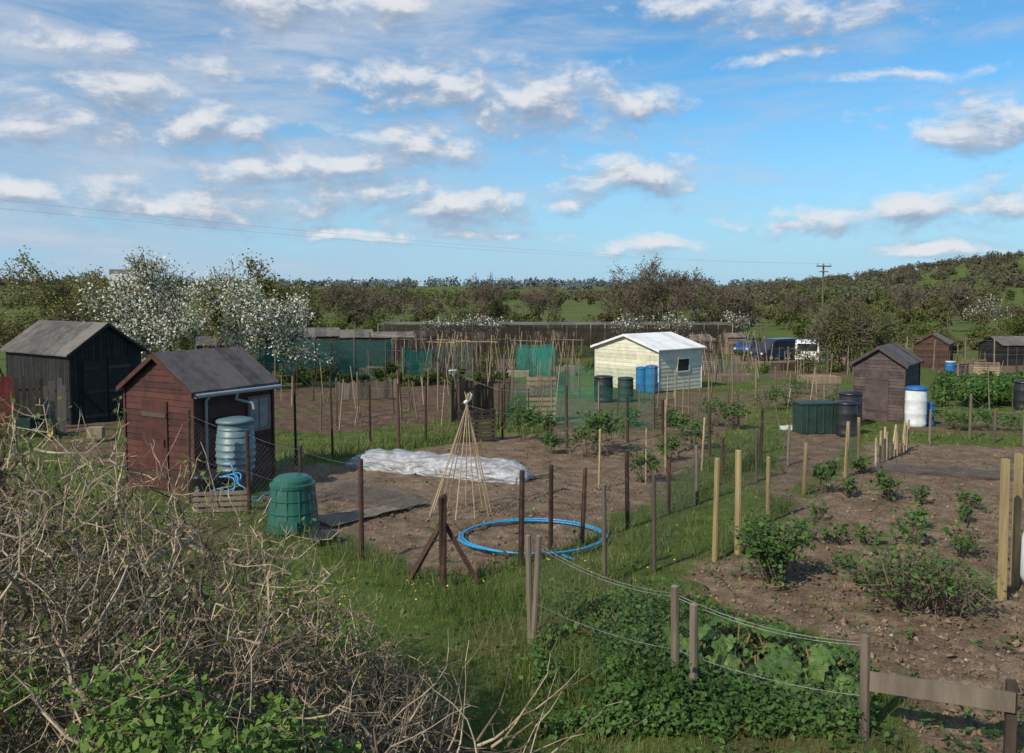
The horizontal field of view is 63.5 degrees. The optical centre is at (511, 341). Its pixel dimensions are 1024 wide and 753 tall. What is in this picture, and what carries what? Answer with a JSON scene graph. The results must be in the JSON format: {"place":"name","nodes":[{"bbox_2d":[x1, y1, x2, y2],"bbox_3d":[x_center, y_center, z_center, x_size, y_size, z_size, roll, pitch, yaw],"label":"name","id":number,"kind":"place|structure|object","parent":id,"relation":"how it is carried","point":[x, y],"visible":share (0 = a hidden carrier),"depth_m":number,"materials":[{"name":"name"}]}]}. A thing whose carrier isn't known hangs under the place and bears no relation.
{"place":"outdoors","nodes":[
{"label":"outdoors","id":0,"kind":"place"},
{"bbox_2d":[0,257,1023,752],"bbox_3d":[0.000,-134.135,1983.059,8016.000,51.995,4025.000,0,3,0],"label":"ground","id":1,"kind":"structure","parent":0,"point":[916,475],"depth_m":13.81,"materials":[{"name":"soil"}]},
{"bbox_2d":[0,376,17,437],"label":"red plank fence","id":2,"kind":"object","parent":1,"relation":"on","point":[5,390],"visible":0.6,"depth_m":23.89,"materials":[{"name":"paint"}]},
{"bbox_2d":[15,376,44,431],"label":"plank fence","id":3,"kind":"object","parent":1,"relation":"on","point":[36,388],"visible":0.52,"depth_m":25.55,"materials":[{"name":"grey wood"}]},
{"bbox_2d":[43,378,69,433],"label":"plank fence","id":4,"kind":"object","parent":1,"relation":"on","point":[61,390],"visible":0.76,"depth_m":24.84,"materials":[{"name":"grey wood"}]},
{"bbox_2d":[0,245,115,325],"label":"budding tree","id":5,"kind":"object","parent":1,"relation":"on","point":[45,299],"visible":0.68,"depth_m":41.11,"materials":[{"name":"green plant"}]},
{"bbox_2d":[0,272,122,376],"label":"budding tree","id":6,"kind":"object","parent":1,"relation":"on","point":[46,317],"visible":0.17,"depth_m":48.54,"materials":[{"name":"green plant"}]},
{"bbox_2d":[0,320,148,424],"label":"black shed","id":7,"kind":"structure","parent":1,"relation":"on","point":[92,365],"depth_m":28.10,"materials":[{"name":"wood"}]},
{"bbox_2d":[83,357,130,423],"bbox_3d":[-13.732,1.684,28.133,0.085,2.150,1.640,2,4,35],"label":"double door","id":8,"kind":"structure","parent":7,"relation":"in","point":[97,396],"depth_m":27.99,"materials":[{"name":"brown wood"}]},
{"bbox_2d":[36,274,181,352],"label":"green tree","id":9,"kind":"object","parent":1,"relation":"on","point":[132,312],"visible":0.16,"depth_m":57.47,"materials":[{"name":"green plant"}]},
{"bbox_2d":[0,305,241,358],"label":"distant trees","id":10,"kind":"object","parent":1,"relation":"on","point":[11,330],"visible":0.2,"depth_m":85.16,"materials":[{"name":"green plant"}]},
{"bbox_2d":[75,282,217,361],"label":"blossom tree","id":11,"kind":"object","parent":1,"relation":"on","point":[162,312],"visible":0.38,"depth_m":45.18,"materials":[{"name":"white plant"}]},
{"bbox_2d":[116,346,281,494],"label":"red brown shed","id":12,"kind":"structure","parent":1,"relation":"on","point":[163,392],"depth_m":16.47,"materials":[{"name":"wood"}]},
{"bbox_2d":[141,399,169,489],"bbox_3d":[-7.081,2.053,16.396,0.750,1.750,0.060,2,4,29],"label":"door","id":13,"kind":"structure","parent":12,"relation":"in","point":[154,414],"depth_m":16.38,"materials":[{"name":"brown wood"}]},
{"bbox_2d":[247,394,270,431],"bbox_3d":[-5.278,1.502,17.263,0.031,0.740,0.620,2,4,29],"label":"window","id":14,"kind":"structure","parent":12,"relation":"in","point":[261,414],"depth_m":17.29,"materials":[{"name":"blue glass"}]},
{"bbox_2d":[64,245,339,378],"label":"blossom tree","id":15,"kind":"object","parent":1,"relation":"on","point":[246,294],"visible":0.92,"depth_m":40.58,"materials":[{"name":"white plant"}]},
{"bbox_2d":[191,469,223,501],"bbox_3d":[-5.766,2.714,15.622,0.640,0.550,0.640,0,3,0],"label":"black tub","id":16,"kind":"object","parent":1,"relation":"on","point":[199,478],"visible":0.6,"depth_m":15.40,"materials":[{"name":"plastic"}]},
{"bbox_2d":[192,488,246,512],"bbox_3d":[-5.099,2.807,14.536,0.950,0.400,0.140,-1,3,-9],"label":"wooden crate","id":17,"kind":"object","parent":1,"relation":"on","point":[198,495],"visible":0.6,"depth_m":14.48,"materials":[{"name":"brown wood"}]},
{"bbox_2d":[215,416,255,494],"bbox_3d":[-5.404,2.221,16.186,0.761,1.490,0.761,2,4,31],"label":"water butt","id":18,"kind":"object","parent":1,"relation":"on","point":[239,425],"visible":0.81,"depth_m":15.89,"materials":[{"name":"grey plastic"}]},
{"bbox_2d":[0,280,483,318],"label":"distant trees","id":19,"kind":"object","parent":1,"relation":"on","point":[319,300],"visible":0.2,"depth_m":227.34,"materials":[{"name":"green plant"}]},
{"bbox_2d":[189,248,304,349],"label":"blossom tree","id":20,"kind":"object","parent":1,"relation":"on","point":[269,285],"visible":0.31,"depth_m":52.73,"materials":[{"name":"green plant"}]},
{"bbox_2d":[0,378,530,752],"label":"hawthorn hedge","id":21,"kind":"object","parent":1,"relation":"on","point":[148,682],"visible":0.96,"depth_m":4.87,"materials":[{"name":"brown plant"}]},
{"bbox_2d":[0,274,581,301],"bbox_3d":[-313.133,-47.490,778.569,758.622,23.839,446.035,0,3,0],"label":"woodland","id":22,"kind":"object","parent":1,"relation":"on","point":[577,297],"visible":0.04,"depth_m":617.61,"materials":[{"name":"green plant"}]},
{"bbox_2d":[266,472,319,536],"bbox_3d":[-3.508,2.580,13.233,0.830,0.885,0.848,0,3,0],"label":"compost bin","id":23,"kind":"object","parent":1,"relation":"on","point":[295,501],"visible":0.94,"depth_m":12.94,"materials":[{"name":"green plastic"}]},
{"bbox_2d":[263,327,339,368],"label":"brown shed","id":24,"kind":"structure","parent":1,"relation":"on","point":[330,334],"depth_m":59.04,"materials":[{"name":"brown wood"}]},
{"bbox_2d":[187,409,442,586],"bbox_3d":[-3.202,2.396,12.912,7.096,2.060,0.652,3,5,44],"label":"plot fence","id":25,"kind":"object","parent":1,"relation":"on","point":[360,498],"visible":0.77,"depth_m":12.18,"materials":[{"name":"metal"}]},
{"bbox_2d":[246,337,392,377],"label":"netting windbreak","id":26,"kind":"object","parent":1,"relation":"on","point":[357,354],"visible":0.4,"depth_m":51.84,"materials":[{"name":"green fabric"}]},
{"bbox_2d":[318,279,380,321],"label":"bare tree","id":27,"kind":"object","parent":1,"relation":"on","point":[341,291],"visible":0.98,"depth_m":148.67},
{"bbox_2d":[337,379,398,399],"bbox_3d":[-6.340,2.128,36.427,2.695,0.856,0.061,-1,3,-17],"label":"corrugated panel","id":28,"kind":"object","parent":1,"relation":"on","point":[384,386],"visible":0.82,"depth_m":36.39,"materials":[{"name":"grey metal"}]},
{"bbox_2d":[319,499,427,525],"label":"plank path","id":29,"kind":"structure","parent":1,"relation":"on","point":[374,509],"depth_m":14.38,"materials":[{"name":"grey wood"}]},
{"bbox_2d":[373,331,413,361],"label":"dark shed","id":30,"kind":"structure","parent":1,"relation":"on","point":[405,337],"depth_m":72.63,"materials":[{"name":"wood"}]},
{"bbox_2d":[274,350,513,429],"bbox_3d":[-4.709,1.895,34.182,8.500,2.426,14.350,-1,4,-21],"label":"plot fence","id":31,"kind":"object","parent":1,"relation":"on","point":[336,401],"visible":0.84,"depth_m":30.56,"materials":[{"name":"brown wood"}]},
{"bbox_2d":[371,277,434,321],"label":"bare tree","id":32,"kind":"object","parent":1,"relation":"on","point":[409,299],"visible":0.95,"depth_m":140.80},
{"bbox_2d":[9,275,805,289],"bbox_3d":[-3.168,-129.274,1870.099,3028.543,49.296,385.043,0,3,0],"label":"horizon woodland","id":33,"kind":"object","parent":1,"relation":"on","point":[529,282],"visible":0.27,"depth_m":1832.85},
{"bbox_2d":[401,345,431,385],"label":"netting windbreak","id":34,"kind":"object","parent":1,"relation":"on","point":[411,359],"visible":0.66,"depth_m":45.03,"materials":[{"name":"teal fabric"}]},
{"bbox_2d":[281,370,566,464],"bbox_3d":[-3.821,1.891,21.940,10.566,2.744,4.607,-1,3,-11],"label":"plot fence","id":35,"kind":"object","parent":1,"relation":"on","point":[369,404],"visible":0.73,"depth_m":21.59,"materials":[{"name":"wood"}]},
{"bbox_2d":[346,449,533,483],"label":"polythene cloche tunnel","id":36,"kind":"structure","parent":1,"relation":"on","point":[502,471],"depth_m":18.20,"materials":[{"name":"grey"}]},
{"bbox_2d":[407,522,481,584],"bbox_3d":[-0.891,2.690,10.478,1.059,0.941,0.298,1,3,13],"label":"fence brace","id":37,"kind":"object","parent":1,"relation":"on","point":[424,553],"visible":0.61,"depth_m":10.43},
{"bbox_2d":[429,392,491,519],"bbox_3d":[-0.900,1.969,14.488,1.100,2.186,1.016,0,3,0],"label":"cane wigwam","id":38,"kind":"object","parent":1,"relation":"on","point":[468,396],"visible":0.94,"depth_m":14.44,"materials":[{"name":"beige wood"}]},
{"bbox_2d":[451,377,493,421],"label":"plank fence","id":39,"kind":"object","parent":1,"relation":"on","point":[479,394],"visible":0.69,"depth_m":28.71,"materials":[{"name":"brown wood"}]},
{"bbox_2d":[429,272,519,321],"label":"bare tree","id":40,"kind":"object","parent":1,"relation":"on","point":[486,295],"visible":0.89,"depth_m":147.60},
{"bbox_2d":[457,408,495,441],"bbox_3d":[-1.002,2.380,23.365,1.100,0.900,0.140,-1,3,-17],"label":"wooden pallet","id":41,"kind":"object","parent":1,"relation":"on","point":[476,420],"visible":0.91,"depth_m":23.34,"materials":[{"name":"grey wood"}]},
{"bbox_2d":[342,616,650,752],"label":"bare shrub","id":42,"kind":"object","parent":1,"relation":"on","point":[386,731],"visible":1,"depth_m":4.55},
{"bbox_2d":[0,435,1023,752],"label":"grass","id":43,"kind":"structure","parent":1,"relation":"on","point":[522,601],"depth_m":9.45,"materials":[{"name":"plant"}]},
{"bbox_2d":[0,363,1023,472],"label":"rough grass","id":44,"kind":"structure","parent":1,"relation":"on","point":[415,442],"depth_m":23.10,"materials":[{"name":"plant"}]},
{"bbox_2d":[0,308,1023,339],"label":"hedgerow","id":45,"kind":"object","parent":1,"relation":"on","point":[1014,325],"visible":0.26,"depth_m":125.79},
{"bbox_2d":[476,278,553,320],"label":"bare tree","id":46,"kind":"object","parent":1,"relation":"on","point":[533,303],"visible":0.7,"depth_m":158.73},
{"bbox_2d":[16,375,1023,752],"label":"weeds","id":47,"kind":"object","parent":1,"relation":"on","point":[922,719],"visible":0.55,"depth_m":7.58,"materials":[{"name":"green plant"}]},
{"bbox_2d":[458,518,607,559],"bbox_3d":[0.327,2.982,12.735,2.246,0.139,2.198,2,4,32],"label":"hose coil","id":48,"kind":"object","parent":1,"relation":"on","point":[472,545],"visible":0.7,"depth_m":12.62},
{"bbox_2d":[515,342,555,374],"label":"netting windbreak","id":49,"kind":"object","parent":1,"relation":"on","point":[544,351],"visible":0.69,"depth_m":54.02,"materials":[{"name":"green fabric"}]},
{"bbox_2d":[49,409,1023,752],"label":"soil clods","id":50,"kind":"object","parent":1,"relation":"on","point":[997,719],"visible":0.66,"depth_m":9.79,"materials":[{"name":"soil"}]},
{"bbox_2d":[526,376,555,420],"bbox_3d":[0.992,1.960,28.099,1.000,1.550,0.140,0,3,-6],"label":"wooden pallet","id":51,"kind":"object","parent":1,"relation":"on","point":[540,383],"visible":0.73,"depth_m":28.02,"materials":[{"name":"brown wood"}]},
{"bbox_2d":[69,271,1023,307],"bbox_3d":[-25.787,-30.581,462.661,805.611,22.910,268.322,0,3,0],"label":"distant trees","id":52,"kind":"object","parent":1,"relation":"on","point":[1009,294],"visible":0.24,"depth_m":433.71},
{"bbox_2d":[384,323,724,358],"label":"boundary net fence","id":53,"kind":"object","parent":1,"relation":"on","point":[596,335],"visible":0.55,"depth_m":80.22,"materials":[{"name":"fabric"}]},
{"bbox_2d":[378,322,732,344],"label":"shade net enclosure","id":54,"kind":"object","parent":1,"relation":"on","point":[727,327],"visible":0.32,"depth_m":112.11,"materials":[{"name":"fabric"}]},
{"bbox_2d":[261,347,861,386],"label":"bushes","id":55,"kind":"object","parent":1,"relation":"on","point":[391,371],"visible":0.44,"depth_m":48.39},
{"bbox_2d":[441,421,763,588],"bbox_3d":[2.582,2.517,14.677,0.642,1.921,11.221,2,4,35],"label":"plot fence","id":56,"kind":"object","parent":1,"relation":"on","point":[444,569],"visible":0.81,"depth_m":12.35,"materials":[{"name":"metal"}]},
{"bbox_2d":[594,375,612,402],"bbox_3d":[3.902,2.023,35.286,0.835,1.137,0.835,0,3,0],"label":"water butt","id":57,"kind":"object","parent":1,"relation":"on","point":[606,385],"visible":0.98,"depth_m":34.95,"materials":[{"name":"black plastic"}]},
{"bbox_2d":[593,272,662,318],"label":"bare tree","id":58,"kind":"object","parent":1,"relation":"on","point":[633,305],"visible":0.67,"depth_m":130.25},
{"bbox_2d":[256,338,1023,429],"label":"garden stakes","id":59,"kind":"object","parent":1,"relation":"on","point":[815,369],"visible":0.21,"depth_m":34.94,"materials":[{"name":"wood"}]},
{"bbox_2d":[620,444,666,481],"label":"berry plant","id":60,"kind":"object","parent":1,"relation":"on","point":[651,457],"visible":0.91,"depth_m":17.21,"materials":[{"name":"green plant"}]},
{"bbox_2d":[610,253,679,321],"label":"bare tree","id":61,"kind":"object","parent":1,"relation":"on","point":[652,281],"visible":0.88,"depth_m":125.22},
{"bbox_2d":[269,289,1023,329],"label":"hedgerow","id":62,"kind":"object","parent":1,"relation":"on","point":[938,314],"visible":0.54,"depth_m":160.59,"materials":[{"name":"plant"}]},
{"bbox_2d":[590,332,706,390],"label":"cream hut","id":63,"kind":"object","parent":1,"relation":"on","point":[623,355],"visible":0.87,"depth_m":42.43,"materials":[{"name":"beige wood"}]},
{"bbox_2d":[525,425,790,646],"bbox_3d":[3.168,2.552,14.055,0.760,1.940,12.756,2,4,29],"label":"path fence","id":64,"kind":"object","parent":1,"relation":"on","point":[529,589],"visible":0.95,"depth_m":10.94,"materials":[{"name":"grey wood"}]},
{"bbox_2d":[565,386,763,456],"bbox_3d":[4.013,2.213,21.816,4.885,2.015,2.017,2,4,30],"label":"plot fence","id":65,"kind":"object","parent":1,"relation":"on","point":[627,417],"visible":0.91,"depth_m":22.08,"materials":[{"name":"brown wood"}]},
{"bbox_2d":[645,269,704,321],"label":"bare tree","id":66,"kind":"object","parent":1,"relation":"on","point":[683,278],"visible":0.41,"depth_m":129.14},
{"bbox_2d":[689,603,697,703],"bbox_3d":[1.585,2.868,7.233,0.076,1.172,0.086,-1,4,-22],"label":"fence post","id":67,"kind":"object","parent":1,"relation":"on","point":[693,647],"visible":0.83,"depth_m":7.20,"materials":[{"name":"grey wood"}]},
{"bbox_2d":[655,621,737,678],"bbox_3d":[1.804,2.960,7.998,0.777,0.393,0.946,0,3,0],"label":"rhubarb plant","id":68,"kind":"object","parent":1,"relation":"on","point":[703,630],"visible":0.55,"depth_m":7.87,"materials":[{"name":"green plant"}]},
{"bbox_2d":[530,535,870,740],"bbox_3d":[1.496,2.757,7.482,3.265,1.458,0.229,2,4,36],"label":"wire fence","id":69,"kind":"object","parent":1,"relation":"on","point":[864,695],"visible":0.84,"depth_m":7.36,"materials":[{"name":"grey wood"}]},
{"bbox_2d":[659,266,743,322],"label":"bare tree","id":70,"kind":"object","parent":1,"relation":"on","point":[687,297],"visible":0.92,"depth_m":117.11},
{"bbox_2d":[524,573,879,740],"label":"leafy weeds","id":71,"kind":"object","parent":1,"relation":"on","point":[658,716],"visible":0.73,"depth_m":7.09,"materials":[{"name":"green plant"}]},
{"bbox_2d":[734,450,741,554],"bbox_3d":[3.258,2.458,11.907,0.106,1.805,0.093,1,4,22],"label":"fence post","id":72,"kind":"object","parent":1,"relation":"on","point":[738,470],"visible":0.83,"depth_m":11.86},
{"bbox_2d":[709,284,768,332],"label":"bare tree","id":73,"kind":"object","parent":1,"relation":"on","point":[749,307],"visible":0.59,"depth_m":121.14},
{"bbox_2d":[700,612,792,657],"bbox_3d":[2.258,2.987,8.189,0.947,0.527,0.850,3,4,41],"label":"rhubarb plant","id":74,"kind":"object","parent":1,"relation":"on","point":[728,639],"visible":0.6,"depth_m":8.15,"materials":[{"name":"green plant"}]},
{"bbox_2d":[710,646,805,702],"bbox_3d":[2.297,3.016,7.574,0.811,0.315,0.750,3,4,38],"label":"rhubarb plant","id":75,"kind":"object","parent":1,"relation":"on","point":[767,662],"visible":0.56,"depth_m":7.38,"materials":[{"name":"green plant"}]},
{"bbox_2d":[722,504,816,586],"bbox_3d":[3.306,2.615,10.609,1.208,0.949,1.130,-3,4,-37],"label":"currant bush","id":76,"kind":"object","parent":1,"relation":"on","point":[764,546],"visible":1,"depth_m":10.47,"materials":[{"name":"green plant"}]},
{"bbox_2d":[750,337,799,360],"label":"dark van","id":77,"kind":"object","parent":1,"relation":"on","point":[783,342],"visible":0.58,"depth_m":75.30,"materials":[{"name":"blue paint"}]},
{"bbox_2d":[730,623,820,674],"bbox_3d":[2.538,2.971,7.952,0.882,0.480,0.908,0,3,0],"label":"rhubarb plant","id":78,"kind":"object","parent":1,"relation":"on","point":[789,653],"visible":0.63,"depth_m":7.91,"materials":[{"name":"green plant"}]},
{"bbox_2d":[712,417,860,561],"bbox_3d":[5.647,2.412,15.761,0.344,2.062,10.133,2,4,34],"label":"allotment fence","id":79,"kind":"object","parent":1,"relation":"on","point":[715,541],"visible":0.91,"depth_m":13.79,"materials":[{"name":"metal"}]},
{"bbox_2d":[566,249,1023,305],"bbox_3d":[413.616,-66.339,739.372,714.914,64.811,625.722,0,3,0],"label":"hillside woodland","id":80,"kind":"object","parent":1,"relation":"on","point":[1004,279],"visible":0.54,"depth_m":745.56,"materials":[{"name":"green plant"}]},
{"bbox_2d":[776,288,821,329],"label":"bare tree","id":81,"kind":"object","parent":1,"relation":"on","point":[795,302],"visible":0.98,"depth_m":158.31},
{"bbox_2d":[617,285,1002,321],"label":"distant trees","id":82,"kind":"object","parent":1,"relation":"on","point":[927,305],"visible":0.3,"depth_m":229.76,"materials":[{"name":"green plant"}]},
{"bbox_2d":[791,400,835,433],"bbox_3d":[9.241,2.317,25.241,1.220,0.950,0.660,0,3,-7],"label":"garden storage box","id":83,"kind":"object","parent":1,"relation":"on","point":[814,417],"visible":0.92,"depth_m":24.95,"materials":[{"name":"green plastic"}]},
{"bbox_2d":[767,636,859,695],"bbox_3d":[2.801,3.015,7.656,0.882,0.439,0.949,0,3,0],"label":"rhubarb plant","id":84,"kind":"object","parent":1,"relation":"on","point":[829,658],"visible":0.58,"depth_m":7.54,"materials":[{"name":"green plant"}]},
{"bbox_2d":[809,458,841,492],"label":"vegetable plant","id":85,"kind":"object","parent":1,"relation":"on","point":[829,467],"visible":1,"depth_m":16.14,"materials":[{"name":"green plant"}]},
{"bbox_2d":[775,287,892,372],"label":"hedge bush","id":86,"kind":"object","parent":1,"relation":"on","point":[844,325],"visible":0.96,"depth_m":56.88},
{"bbox_2d":[810,656,880,699],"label":"rhubarb plant","id":87,"kind":"object","parent":1,"relation":"on","point":[819,665],"visible":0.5,"depth_m":7.39,"materials":[{"name":"green plant"}]},
{"bbox_2d":[835,400,857,436],"bbox_3d":[9.915,2.285,24.522,0.627,1.044,0.627,0,3,0],"label":"black water butt","id":88,"kind":"object","parent":1,"relation":"on","point":[846,411],"visible":0.85,"depth_m":24.29,"materials":[{"name":"plastic"}]},
{"bbox_2d":[823,307,909,359],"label":"hedge bush","id":89,"kind":"object","parent":1,"relation":"on","point":[887,336],"visible":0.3,"depth_m":61.28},
{"bbox_2d":[849,342,923,422],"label":"weathered shed","id":90,"kind":"structure","parent":1,"relation":"on","point":[884,376],"depth_m":28.09,"materials":[{"name":"wood"}]},
{"bbox_2d":[864,369,888,421],"bbox_3d":[12.399,1.839,28.136,0.750,1.750,0.045,3,4,37],"label":"door","id":91,"kind":"structure","parent":90,"relation":"in","point":[876,381],"depth_m":28.12,"materials":[{"name":"brown wood"}]},
{"bbox_2d":[867,463,907,499],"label":"vegetable plant","id":92,"kind":"object","parent":1,"relation":"on","point":[884,482],"visible":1,"depth_m":15.54,"materials":[{"name":"green plant"}]},
{"bbox_2d":[875,420,909,465],"bbox_3d":[9.547,2.529,20.621,0.175,1.008,3.157,3,4,38],"label":"stake row","id":93,"kind":"object","parent":1,"relation":"on","point":[895,445],"visible":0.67,"depth_m":20.42,"materials":[{"name":"wood"}]},
{"bbox_2d":[888,279,930,325],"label":"bare tree","id":94,"kind":"object","parent":1,"relation":"on","point":[904,297],"visible":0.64,"depth_m":169.68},
{"bbox_2d":[825,493,1000,621],"bbox_3d":[4.648,2.427,9.727,1.738,1.377,1.790,-2,4,-32],"label":"currant bush","id":95,"kind":"object","parent":1,"relation":"on","point":[890,591],"visible":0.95,"depth_m":9.55,"materials":[{"name":"green plant"}]},
{"bbox_2d":[889,507,936,546],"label":"vegetable plant","id":96,"kind":"object","parent":1,"relation":"on","point":[901,528],"visible":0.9,"depth_m":12.42,"materials":[{"name":"green plant"}]},
{"bbox_2d":[904,385,927,427],"bbox_3d":[13.085,2.102,26.797,0.686,1.319,0.686,0,3,0],"label":"white water butt","id":97,"kind":"object","parent":1,"relation":"on","point":[915,411],"visible":0.92,"depth_m":26.53,"materials":[{"name":"plastic"}]},
{"bbox_2d":[914,332,954,367],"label":"brown shed","id":98,"kind":"structure","parent":1,"relation":"on","point":[923,346],"depth_m":62.82,"materials":[{"name":"wood"}]},
{"bbox_2d":[869,671,1017,752],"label":"fence rail","id":99,"kind":"object","parent":1,"relation":"on","point":[1005,701],"visible":1,"depth_m":6.30,"materials":[{"name":"brown wood"}]},
{"bbox_2d":[878,524,1008,623],"bbox_3d":[4.960,2.721,9.638,1.306,0.766,1.522,1,4,21],"label":"currant bush","id":100,"kind":"object","parent":1,"relation":"on","point":[977,588],"visible":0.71,"depth_m":9.39,"materials":[{"name":"green plant"}]},
{"bbox_2d":[890,325,1012,353],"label":"hedge row bushes","id":101,"kind":"object","parent":1,"relation":"on","point":[986,334],"visible":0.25,"depth_m":97.51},
{"bbox_2d":[935,276,984,331],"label":"bare tree","id":102,"kind":"object","parent":1,"relation":"on","point":[953,292],"visible":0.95,"depth_m":147.78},
{"bbox_2d":[930,401,991,431],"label":"berry plant","id":103,"kind":"object","parent":1,"relation":"on","point":[960,416],"visible":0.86,"depth_m":25.90,"materials":[{"name":"green plant"}]},
{"bbox_2d":[938,513,985,557],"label":"berry plant","id":104,"kind":"object","parent":1,"relation":"on","point":[962,542],"visible":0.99,"depth_m":11.74,"materials":[{"name":"green plant"}]},
{"bbox_2d":[928,369,1023,407],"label":"green hedge","id":105,"kind":"object","parent":1,"relation":"on","point":[976,386],"visible":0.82,"depth_m":33.37,"materials":[{"name":"green plant"}]},
{"bbox_2d":[957,294,1015,334],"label":"blackthorn blossom bush","id":106,"kind":"object","parent":1,"relation":"on","point":[996,311],"visible":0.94,"depth_m":141.03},
{"bbox_2d":[977,336,1023,365],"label":"dark shed","id":107,"kind":"structure","parent":1,"relation":"on","point":[1005,347],"depth_m":66.63,"materials":[{"name":"wood"}]},
{"bbox_2d":[997,453,1023,600],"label":"boundary fence","id":108,"kind":"object","parent":1,"relation":"on","point":[1004,521],"visible":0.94,"depth_m":9.90,"materials":[{"name":"wood"}]},
{"bbox_2d":[0,0,1023,285],"label":"sky","id":109,"kind":"structure","parent":0,"point":[852,136],"materials":[{"name":"blue"}]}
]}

